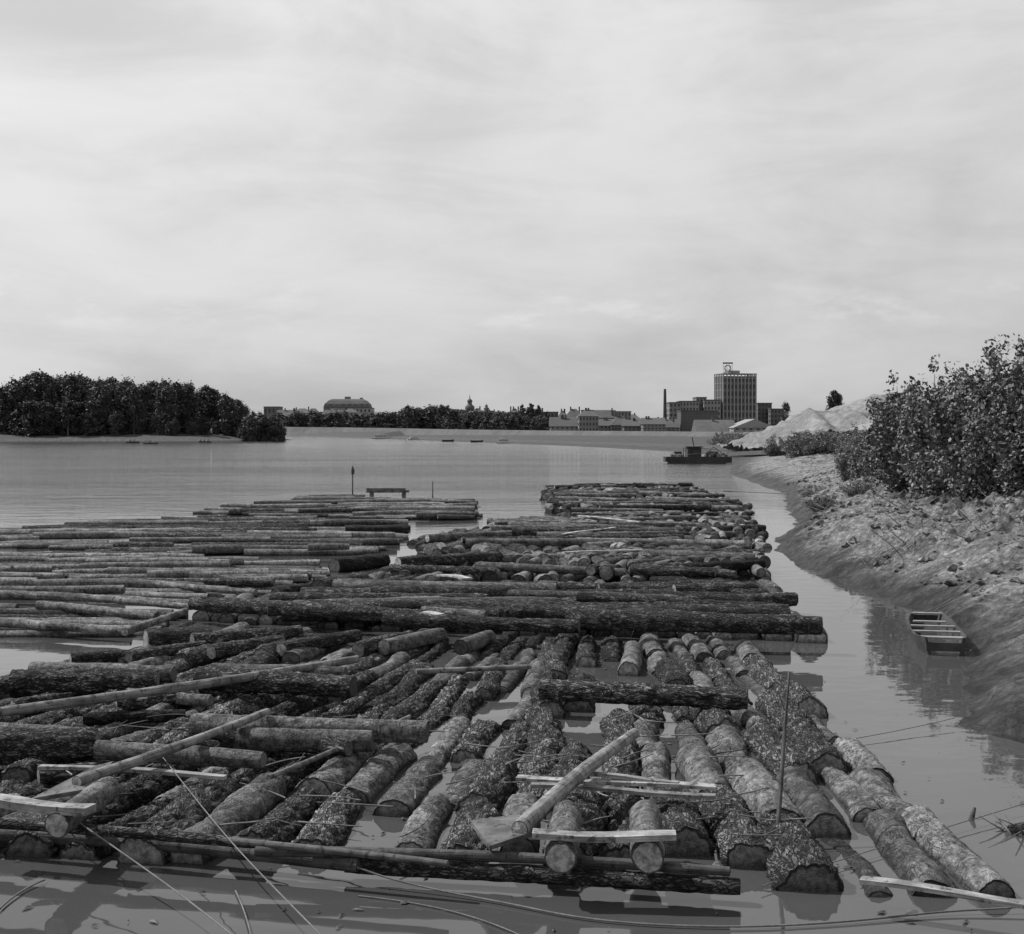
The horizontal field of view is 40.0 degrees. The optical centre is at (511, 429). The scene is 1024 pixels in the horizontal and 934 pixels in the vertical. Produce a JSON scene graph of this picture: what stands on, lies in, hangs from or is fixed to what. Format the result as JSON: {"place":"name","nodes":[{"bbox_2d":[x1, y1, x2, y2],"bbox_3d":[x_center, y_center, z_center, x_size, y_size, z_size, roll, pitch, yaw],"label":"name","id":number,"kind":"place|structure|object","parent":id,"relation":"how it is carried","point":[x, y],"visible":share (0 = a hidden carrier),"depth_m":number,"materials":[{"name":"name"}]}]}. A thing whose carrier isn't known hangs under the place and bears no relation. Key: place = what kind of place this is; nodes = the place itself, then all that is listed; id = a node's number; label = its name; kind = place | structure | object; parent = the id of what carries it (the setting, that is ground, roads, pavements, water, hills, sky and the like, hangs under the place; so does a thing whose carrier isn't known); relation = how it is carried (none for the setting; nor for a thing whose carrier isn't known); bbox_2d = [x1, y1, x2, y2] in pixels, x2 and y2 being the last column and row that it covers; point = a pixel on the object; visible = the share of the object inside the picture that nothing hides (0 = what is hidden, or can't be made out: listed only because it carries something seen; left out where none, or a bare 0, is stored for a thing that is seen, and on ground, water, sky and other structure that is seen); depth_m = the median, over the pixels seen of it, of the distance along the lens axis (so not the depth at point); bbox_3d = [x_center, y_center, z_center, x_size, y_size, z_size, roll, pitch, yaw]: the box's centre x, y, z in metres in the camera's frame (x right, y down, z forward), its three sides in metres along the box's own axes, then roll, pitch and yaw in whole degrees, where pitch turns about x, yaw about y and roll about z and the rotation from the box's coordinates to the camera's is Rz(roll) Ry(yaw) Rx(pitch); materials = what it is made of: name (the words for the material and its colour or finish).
{"place":"outdoors","nodes":[
{"label":"outdoors","id":0,"kind":"place"},
{"bbox_2d":[277,410,298,415],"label":"roof","id":1,"kind":"structure","parent":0,"point":[286,412],"depth_m":1098.02,"materials":[{"name":"ceramic"}]},
{"bbox_2d":[297,408,307,412],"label":"roof","id":2,"kind":"structure","parent":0,"point":[303,410],"depth_m":1181.90,"materials":[{"name":"ceramic"}]},
{"bbox_2d":[322,409,334,413],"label":"roof","id":3,"kind":"structure","parent":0,"point":[326,411],"depth_m":1121.40,"materials":[{"name":"ceramic"}]},
{"bbox_2d":[343,409,359,412],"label":"roof","id":4,"kind":"structure","parent":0,"point":[350,410],"depth_m":1184.29,"materials":[{"name":"ceramic"}]},
{"bbox_2d":[465,396,474,409],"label":"church tower","id":5,"kind":"structure","parent":0,"point":[469,406],"depth_m":1247.80,"materials":[{"name":"paint"}]},
{"bbox_2d":[0,436,1023,933],"bbox_3d":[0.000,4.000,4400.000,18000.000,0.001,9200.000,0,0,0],"label":"river water","id":6,"kind":"structure","parent":0,"point":[874,666],"depth_m":19.18,"materials":[{"name":"liquid"}]},
{"bbox_2d":[0,879,44,908],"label":"mooring rope","id":7,"kind":"object","parent":6,"relation":"on","point":[11,898],"visible":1,"depth_m":12.11,"materials":[{"name":"fabric"}]},
{"bbox_2d":[0,579,257,637],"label":"log raft","id":8,"kind":"object","parent":6,"relation":"on","point":[48,619],"visible":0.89,"depth_m":29.30,"materials":[{"name":"grey wood"}]},
{"bbox_2d":[0,550,330,599],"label":"log raft","id":9,"kind":"object","parent":6,"relation":"on","point":[106,572],"visible":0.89,"depth_m":37.06,"materials":[{"name":"grey wood"}]},
{"bbox_2d":[0,514,410,555],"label":"log raft","id":10,"kind":"object","parent":6,"relation":"on","point":[225,534],"visible":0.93,"depth_m":49.60,"materials":[{"name":"grey wood"}]},
{"bbox_2d":[235,890,250,933],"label":"mooring rope","id":11,"kind":"object","parent":6,"relation":"on","point":[244,912],"visible":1,"depth_m":11.61,"materials":[{"name":"fabric"}]},
{"bbox_2d":[193,494,482,519],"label":"log raft","id":12,"kind":"object","parent":6,"relation":"on","point":[355,506],"visible":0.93,"depth_m":66.64,"materials":[{"name":"grey wood"}]},
{"bbox_2d":[351,466,354,493],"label":"raft signal pole","id":13,"kind":"object","parent":12,"relation":"on","point":[352,471],"visible":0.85,"depth_m":80.35,"materials":[{"name":"black wood"}]},
{"bbox_2d":[366,488,408,497],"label":"raft bench","id":14,"kind":"object","parent":12,"relation":"on","point":[372,491],"visible":0.82,"depth_m":77.28,"materials":[{"name":"grey wood"}]},
{"bbox_2d":[372,434,391,438],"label":"passenger boat","id":15,"kind":"object","parent":6,"relation":"on","point":[378,436],"visible":0.92,"depth_m":620.95,"materials":[{"name":"white paint"}]},
{"bbox_2d":[407,437,420,439],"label":"passenger boat","id":16,"kind":"object","parent":6,"relation":"on","point":[413,438],"visible":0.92,"depth_m":558.76,"materials":[{"name":"white paint"}]},
{"bbox_2d":[358,895,517,933],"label":"mooring rope","id":17,"kind":"object","parent":6,"relation":"on","point":[441,909],"visible":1,"depth_m":11.72,"materials":[{"name":"fabric"}]},
{"bbox_2d":[15,646,971,930],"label":"floating bark flakes","id":18,"kind":"object","parent":6,"relation":"on","point":[553,928],"visible":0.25,"depth_m":11.87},
{"bbox_2d":[496,438,512,442],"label":"passenger boat","id":19,"kind":"object","parent":6,"relation":"on","point":[500,440],"visible":0.95,"depth_m":415.30,"materials":[{"name":"white paint"}]},
{"bbox_2d":[0,622,1015,897],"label":"log raft","id":20,"kind":"object","parent":6,"relation":"on","point":[74,708],"visible":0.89,"depth_m":16.01,"materials":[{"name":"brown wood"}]},
{"bbox_2d":[0,793,95,815],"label":"plank","id":21,"kind":"object","parent":20,"relation":"on","point":[18,803],"visible":1,"depth_m":12.69,"materials":[{"name":"grey wood"}]},
{"bbox_2d":[37,764,226,779],"bbox_3d":[-3.998,3.579,14.780,2.115,0.063,0.114,0,0,12],"label":"plank","id":22,"kind":"object","parent":20,"relation":"on","point":[170,772],"visible":0.8,"depth_m":14.69,"materials":[{"name":"grey wood"}]},
{"bbox_2d":[38,794,231,933],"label":"mooring rope","id":23,"kind":"object","parent":20,"relation":"on","point":[185,898],"visible":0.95,"depth_m":11.70,"materials":[{"name":"fabric"}]},
{"bbox_2d":[33,708,269,799],"bbox_3d":[-3.731,3.430,15.095,0.362,0.181,3.944,0,0,20],"label":"raft steering oar","id":24,"kind":"object","parent":20,"relation":"on","point":[77,784],"visible":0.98,"depth_m":14.41,"materials":[{"name":"grey wood"}]},
{"bbox_2d":[153,745,320,933],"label":"mooring rope","id":25,"kind":"object","parent":20,"relation":"on","point":[299,913],"visible":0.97,"depth_m":11.89,"materials":[{"name":"fabric"}]},
{"bbox_2d":[28,707,809,838],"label":"binding withies","id":26,"kind":"object","parent":20,"relation":"on","point":[504,747],"visible":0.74,"depth_m":14.92,"materials":[{"name":"grey plant"}]},
{"bbox_2d":[470,728,639,849],"bbox_3d":[0.411,3.481,14.006,0.684,0.317,3.834,0,0,21],"label":"raft steering oar","id":27,"kind":"object","parent":20,"relation":"on","point":[495,832],"visible":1,"depth_m":12.94,"materials":[{"name":"grey wood"}]},
{"bbox_2d":[532,828,675,842],"bbox_3d":[0.777,3.430,11.902,1.209,0.080,0.183,0,0,4],"label":"plank","id":28,"kind":"object","parent":20,"relation":"on","point":[609,836],"visible":1,"depth_m":11.85,"materials":[{"name":"grey wood"}]},
{"bbox_2d":[516,774,716,790],"bbox_3d":[1.049,3.580,14.298,2.047,0.065,0.149,0,0,13],"label":"plank","id":29,"kind":"object","parent":20,"relation":"on","point":[622,782],"visible":0.87,"depth_m":14.23,"materials":[{"name":"grey wood"}]},
{"bbox_2d":[589,772,678,782],"bbox_3d":[1.182,3.540,14.318,1.032,0.065,0.092,0,0,18],"label":"plank","id":30,"kind":"object","parent":29,"relation":"on","point":[620,776],"visible":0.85,"depth_m":14.29,"materials":[{"name":"grey wood"}]},
{"bbox_2d":[530,782,715,798],"bbox_3d":[1.100,3.600,14.057,1.849,0.065,0.111,0,0,12],"label":"plank","id":31,"kind":"object","parent":20,"relation":"on","point":[659,793],"visible":0.87,"depth_m":14.00,"materials":[{"name":"grey wood"}]},
{"bbox_2d":[830,718,953,742],"bbox_3d":[4.888,3.925,18.337,2.656,0.060,0.034,0,0,-33],"label":"mooring rope","id":32,"kind":"object","parent":20,"relation":"on","point":[901,729],"visible":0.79,"depth_m":18.47,"materials":[{"name":"fabric"}]},
{"bbox_2d":[761,803,1023,886],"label":"mooring rope","id":33,"kind":"object","parent":20,"relation":"on","point":[913,837],"visible":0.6,"depth_m":13.61,"materials":[{"name":"fabric"}]},
{"bbox_2d":[859,876,1023,908],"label":"plank","id":34,"kind":"object","parent":20,"relation":"on","point":[936,889],"visible":1,"depth_m":11.32,"materials":[{"name":"grey wood"}]},
{"bbox_2d":[188,535,827,642],"bbox_3d":[0.402,3.798,36.315,14.227,1.025,22.635,0,0,0],"label":"log raft","id":35,"kind":"object","parent":6,"relation":"on","point":[659,590],"visible":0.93,"depth_m":29.54,"materials":[{"name":"grey wood"}]},
{"bbox_2d":[419,611,444,616],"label":"plank","id":36,"kind":"object","parent":35,"relation":"on","point":[434,613],"visible":1,"depth_m":25.54,"materials":[{"name":"white wood"}]},
{"bbox_2d":[437,574,471,579],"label":"plank","id":37,"kind":"object","parent":35,"relation":"on","point":[460,577],"visible":1,"depth_m":33.43,"materials":[{"name":"white wood"}]},
{"bbox_2d":[562,549,641,552],"bbox_3d":[2.846,3.500,40.751,3.062,0.064,0.171,0,0,-25],"label":"plank","id":38,"kind":"object","parent":35,"relation":"on","point":[601,551],"visible":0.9,"depth_m":40.52,"materials":[{"name":"grey wood"}]},
{"bbox_2d":[407,510,771,551],"bbox_3d":[3.552,3.869,54.561,14.466,0.851,19.347,0,0,0],"label":"log raft","id":39,"kind":"object","parent":6,"relation":"on","point":[718,530],"visible":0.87,"depth_m":50.22,"materials":[{"name":"grey wood"}]},
{"bbox_2d":[561,527,615,534],"bbox_3d":[2.701,3.500,48.949,0.169,0.064,3.944,0,0,30],"label":"plank","id":40,"kind":"object","parent":39,"relation":"on","point":[583,531],"visible":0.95,"depth_m":48.39,"materials":[{"name":"grey wood"}]},
{"bbox_2d":[578,515,641,521],"bbox_3d":[3.819,3.500,55.654,0.172,0.065,4.209,0,0,-31],"label":"plank","id":41,"kind":"object","parent":39,"relation":"on","point":[610,518],"visible":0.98,"depth_m":55.42,"materials":[{"name":"grey wood"}]},
{"bbox_2d":[540,482,754,513],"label":"log raft","id":42,"kind":"object","parent":6,"relation":"on","point":[632,497],"visible":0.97,"depth_m":73.48,"materials":[{"name":"grey wood"}]},
{"bbox_2d":[357,866,1013,927],"bbox_3d":[1.446,3.840,11.735,6.701,0.298,0.900,0,0,7],"label":"mooring rope","id":43,"kind":"object","parent":6,"relation":"on","point":[707,926],"visible":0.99,"depth_m":11.50,"materials":[{"name":"fabric"}]},
{"bbox_2d":[663,437,731,463],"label":"dredger barge","id":44,"kind":"object","parent":6,"relation":"on","point":[693,453],"visible":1,"depth_m":166.70,"materials":[{"name":"paint"}]},
{"bbox_2d":[723,491,787,493],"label":"mooring rope","id":45,"kind":"object","parent":6,"relation":"on","point":[755,492],"visible":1,"depth_m":83.36,"materials":[{"name":"fabric"}]},
{"bbox_2d":[776,671,789,822],"bbox_3d":[2.571,3.523,13.592,0.087,2.180,1.317,0,0,18],"label":"mooring stake","id":46,"kind":"object","parent":6,"relation":"in","point":[780,793],"visible":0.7,"depth_m":13.78,"materials":[{"name":"grey wood"}]},
{"bbox_2d":[907,610,966,655],"bbox_3d":[8.065,3.920,26.862,0.960,0.480,3.897,0,0,11],"label":"punt boat","id":47,"kind":"object","parent":6,"relation":"on","point":[944,622],"visible":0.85,"depth_m":26.60,"materials":[{"name":"grey wood"}]},
{"bbox_2d":[926,580,978,611],"bbox_3d":[9.106,3.441,29.217,1.729,0.543,0.122,0,0,-36],"label":"mooring rope","id":48,"kind":"object","parent":47,"relation":"attached to","point":[954,596],"visible":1,"depth_m":29.34,"materials":[{"name":"fabric"}]},
{"bbox_2d":[0,430,1023,743],"bbox_3d":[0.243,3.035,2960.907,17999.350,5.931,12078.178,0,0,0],"label":"ground","id":49,"kind":"structure","parent":0,"point":[992,630],"depth_m":37.72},
{"bbox_2d":[0,368,286,440],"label":"riverside tree line","id":50,"kind":"object","parent":49,"relation":"on","point":[36,403],"visible":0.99,"depth_m":509.95,"materials":[{"name":"black plant"}]},
{"bbox_2d":[264,407,282,417],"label":"walls","id":51,"kind":"structure","parent":49,"relation":"on","point":[267,413],"depth_m":1152.51,"materials":[{"name":"paint"}]},
{"bbox_2d":[325,408,374,414],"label":"palace block","id":52,"kind":"structure","parent":49,"relation":"on","point":[365,410],"depth_m":1300.00,"materials":[{"name":"paint"}]},
{"bbox_2d":[323,397,371,407],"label":"palace roof pavilion","id":53,"kind":"structure","parent":52,"relation":"on","point":[347,402],"depth_m":1302.13,"materials":[{"name":"metal"}]},
{"bbox_2d":[402,404,413,427],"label":"poplar tree","id":54,"kind":"object","parent":49,"relation":"on","point":[407,415],"visible":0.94,"depth_m":818.92,"materials":[{"name":"grey plant"}]},
{"bbox_2d":[270,404,549,430],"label":"city tree line","id":55,"kind":"object","parent":49,"relation":"on","point":[477,419],"visible":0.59,"depth_m":1003.41,"materials":[{"name":"black plant"}]},
{"bbox_2d":[434,404,445,428],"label":"poplar tree","id":56,"kind":"object","parent":49,"relation":"on","point":[441,411],"visible":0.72,"depth_m":818.68,"materials":[{"name":"grey plant"}]},
{"bbox_2d":[443,405,449,428],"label":"poplar tree","id":57,"kind":"object","parent":49,"relation":"on","point":[447,409],"visible":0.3,"depth_m":818.96,"materials":[{"name":"grey plant"}]},
{"bbox_2d":[285,427,749,436],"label":"embankment wall","id":58,"kind":"structure","parent":49,"relation":"on","point":[294,431],"depth_m":694.72,"materials":[{"name":"concrete"}]},
{"bbox_2d":[519,404,525,415],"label":"poplar tree","id":59,"kind":"object","parent":49,"relation":"on","point":[521,411],"visible":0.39,"depth_m":818.84,"materials":[{"name":"grey plant"}]},
{"bbox_2d":[526,403,535,419],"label":"poplar tree","id":60,"kind":"object","parent":49,"relation":"on","point":[530,412],"visible":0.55,"depth_m":818.83,"materials":[{"name":"grey plant"}]},
{"bbox_2d":[535,404,543,416],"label":"poplar tree","id":61,"kind":"object","parent":49,"relation":"on","point":[538,410],"visible":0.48,"depth_m":818.95,"materials":[{"name":"grey plant"}]},
{"bbox_2d":[543,412,557,416],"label":"walls","id":62,"kind":"structure","parent":49,"relation":"on","point":[553,413],"depth_m":904.58,"materials":[{"name":"paint"}]},
{"bbox_2d":[549,415,577,430],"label":"riverside warehouse","id":63,"kind":"structure","parent":49,"relation":"on","point":[563,423],"depth_m":738.38,"materials":[{"name":"paint"}]},
{"bbox_2d":[552,427,577,430],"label":"windows","id":64,"kind":"structure","parent":63,"relation":"in","point":[552,427],"depth_m":736.39,"materials":[{"name":"black glass"}]},
{"bbox_2d":[578,408,597,430],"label":"riverside warehouse","id":65,"kind":"structure","parent":49,"relation":"on","point":[587,419],"depth_m":719.73,"materials":[{"name":"paint"}]},
{"bbox_2d":[578,417,596,430],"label":"windows","id":66,"kind":"structure","parent":65,"relation":"in","point":[578,417],"depth_m":719.69,"materials":[{"name":"black glass"}]},
{"bbox_2d":[598,417,613,430],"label":"riverside warehouse","id":67,"kind":"structure","parent":49,"relation":"on","point":[604,424],"depth_m":742.26,"materials":[{"name":"paint"}]},
{"bbox_2d":[610,414,626,430],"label":"riverside warehouse","id":68,"kind":"structure","parent":49,"relation":"on","point":[615,424],"depth_m":738.95,"materials":[{"name":"paint"}]},
{"bbox_2d":[611,412,630,419],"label":"walls","id":69,"kind":"structure","parent":49,"relation":"on","point":[628,416],"depth_m":955.30,"materials":[{"name":"paint"}]},
{"bbox_2d":[593,410,615,417],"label":"roof","id":70,"kind":"structure","parent":69,"relation":"on","point":[603,413],"depth_m":957.11,"materials":[{"name":"ceramic"}]},
{"bbox_2d":[621,418,640,430],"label":"riverside warehouse","id":71,"kind":"structure","parent":49,"relation":"on","point":[634,424],"depth_m":711.00,"materials":[{"name":"paint"}]},
{"bbox_2d":[640,416,665,430],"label":"riverside warehouse","id":72,"kind":"structure","parent":49,"relation":"on","point":[652,424],"depth_m":696.90,"materials":[{"name":"paint"}]},
{"bbox_2d":[663,389,666,418],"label":"factory chimney","id":73,"kind":"object","parent":49,"relation":"on","point":[664,407],"visible":0.62,"depth_m":759.31,"materials":[{"name":"brick"}]},
{"bbox_2d":[657,417,679,430],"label":"riverside warehouse","id":74,"kind":"structure","parent":49,"relation":"on","point":[671,425],"depth_m":715.24,"materials":[{"name":"paint"}]},
{"bbox_2d":[667,403,680,418],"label":"walls","id":75,"kind":"structure","parent":49,"relation":"on","point":[672,407],"depth_m":780.00,"materials":[{"name":"paint"}]},
{"bbox_2d":[681,402,698,409],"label":"walls","id":76,"kind":"structure","parent":49,"relation":"on","point":[689,406],"depth_m":790.00,"materials":[{"name":"paint"}]},
{"bbox_2d":[681,403,697,409],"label":"windows","id":77,"kind":"structure","parent":76,"relation":"attached to","point":[690,404],"depth_m":789.91,"materials":[{"name":"black glass"}]},
{"bbox_2d":[677,410,718,431],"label":"brick storehouse","id":78,"kind":"structure","parent":49,"relation":"on","point":[686,418],"depth_m":740.00,"materials":[{"name":"brick"}]},
{"bbox_2d":[680,412,716,431],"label":"windows","id":79,"kind":"structure","parent":78,"relation":"in","point":[680,412],"depth_m":740.00,"materials":[{"name":"glass"}]},
{"bbox_2d":[693,398,706,409],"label":"walls","id":80,"kind":"structure","parent":49,"relation":"on","point":[700,403],"depth_m":800.00,"materials":[{"name":"brick"}]},
{"bbox_2d":[703,400,720,419],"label":"walls","id":81,"kind":"structure","parent":49,"relation":"on","point":[711,405],"depth_m":795.00,"materials":[{"name":"brick"}]},
{"bbox_2d":[703,402,719,419],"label":"windows","id":82,"kind":"structure","parent":81,"relation":"attached to","point":[712,408],"depth_m":794.91,"materials":[{"name":"black glass"}]},
{"bbox_2d":[691,416,734,431],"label":"factory shed","id":83,"kind":"structure","parent":49,"relation":"on","point":[712,425],"depth_m":645.38,"materials":[{"name":"paint"}]},
{"bbox_2d":[714,370,756,423],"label":"high-rise office building","id":84,"kind":"structure","parent":49,"relation":"on","point":[736,395],"depth_m":800.00,"materials":[{"name":"concrete"}]},
{"bbox_2d":[723,362,732,372],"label":"rooftop sign","id":85,"kind":"object","parent":84,"relation":"on","point":[727,365],"visible":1,"depth_m":801.73,"materials":[{"name":"metal"}]},
{"bbox_2d":[724,379,754,422],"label":"windows","id":86,"kind":"structure","parent":84,"relation":"in","point":[724,379],"depth_m":799.93,"materials":[{"name":"black glass"}]},
{"bbox_2d":[729,419,770,431],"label":"factory shed","id":87,"kind":"structure","parent":49,"relation":"on","point":[749,425],"depth_m":629.62,"materials":[{"name":"paint"}]},
{"bbox_2d":[731,428,765,431],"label":"windows","id":88,"kind":"structure","parent":87,"relation":"in","point":[731,428],"depth_m":629.87,"materials":[{"name":"black glass"}]},
{"bbox_2d":[757,403,771,423],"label":"office block","id":89,"kind":"structure","parent":49,"relation":"on","point":[762,408],"depth_m":820.00,"materials":[{"name":"paint"}]},
{"bbox_2d":[759,404,770,422],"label":"windows","id":90,"kind":"structure","parent":89,"relation":"in","point":[759,404],"depth_m":819.90,"materials":[{"name":"black glass"}]},
{"bbox_2d":[767,408,783,425],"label":"office block","id":91,"kind":"structure","parent":49,"relation":"on","point":[773,414],"depth_m":810.00,"materials":[{"name":"paint"}]},
{"bbox_2d":[769,410,783,425],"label":"windows","id":92,"kind":"structure","parent":91,"relation":"in","point":[769,410],"depth_m":809.96,"materials":[{"name":"black glass"}]},
{"bbox_2d":[780,402,790,420],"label":"poplar tree","id":93,"kind":"object","parent":49,"relation":"on","point":[785,409],"visible":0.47,"depth_m":419.52,"materials":[{"name":"black plant"}]},
{"bbox_2d":[716,393,901,448],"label":"sand heap","id":94,"kind":"object","parent":49,"relation":"on","point":[842,417],"visible":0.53,"depth_m":194.59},
{"bbox_2d":[825,389,841,432],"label":"poplar tree","id":95,"kind":"object","parent":49,"relation":"on","point":[833,399],"visible":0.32,"depth_m":299.48,"materials":[{"name":"black plant"}]},
{"bbox_2d":[832,392,844,432],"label":"poplar tree","id":96,"kind":"object","parent":49,"relation":"on","point":[840,397],"visible":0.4,"depth_m":299.71,"materials":[{"name":"black plant"}]},
{"bbox_2d":[707,333,1023,511],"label":"bank shrubs","id":97,"kind":"object","parent":49,"relation":"on","point":[966,437],"visible":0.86,"depth_m":45.93,"materials":[{"name":"grey plant"}]},
{"bbox_2d":[765,451,1023,528],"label":"bank grass","id":98,"kind":"structure","parent":49,"relation":"on","point":[813,455],"depth_m":52.74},
{"bbox_2d":[786,469,1023,619],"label":"dried mud clods","id":99,"kind":"object","parent":49,"relation":"on","point":[904,510],"visible":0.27,"depth_m":41.17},
{"bbox_2d":[801,467,1023,835],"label":"driftwood branches","id":100,"kind":"object","parent":49,"relation":"on","point":[1016,829],"visible":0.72,"depth_m":37.56,"materials":[{"name":"grey plant"}]},
{"bbox_2d":[0,0,1023,429],"label":"sky","id":101,"kind":"structure","parent":0,"point":[555,205],"materials":[{"name":"white"}]},
{"bbox_2d":[566,409,579,416],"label":"roof","id":102,"kind":"structure","parent":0,"point":[573,413],"depth_m":907.38,"materials":[{"name":"ceramic"}]},
{"bbox_2d":[631,414,640,419],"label":"roof","id":103,"kind":"structure","parent":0,"point":[635,416],"depth_m":976.76,"materials":[{"name":"ceramic"}]}
]}

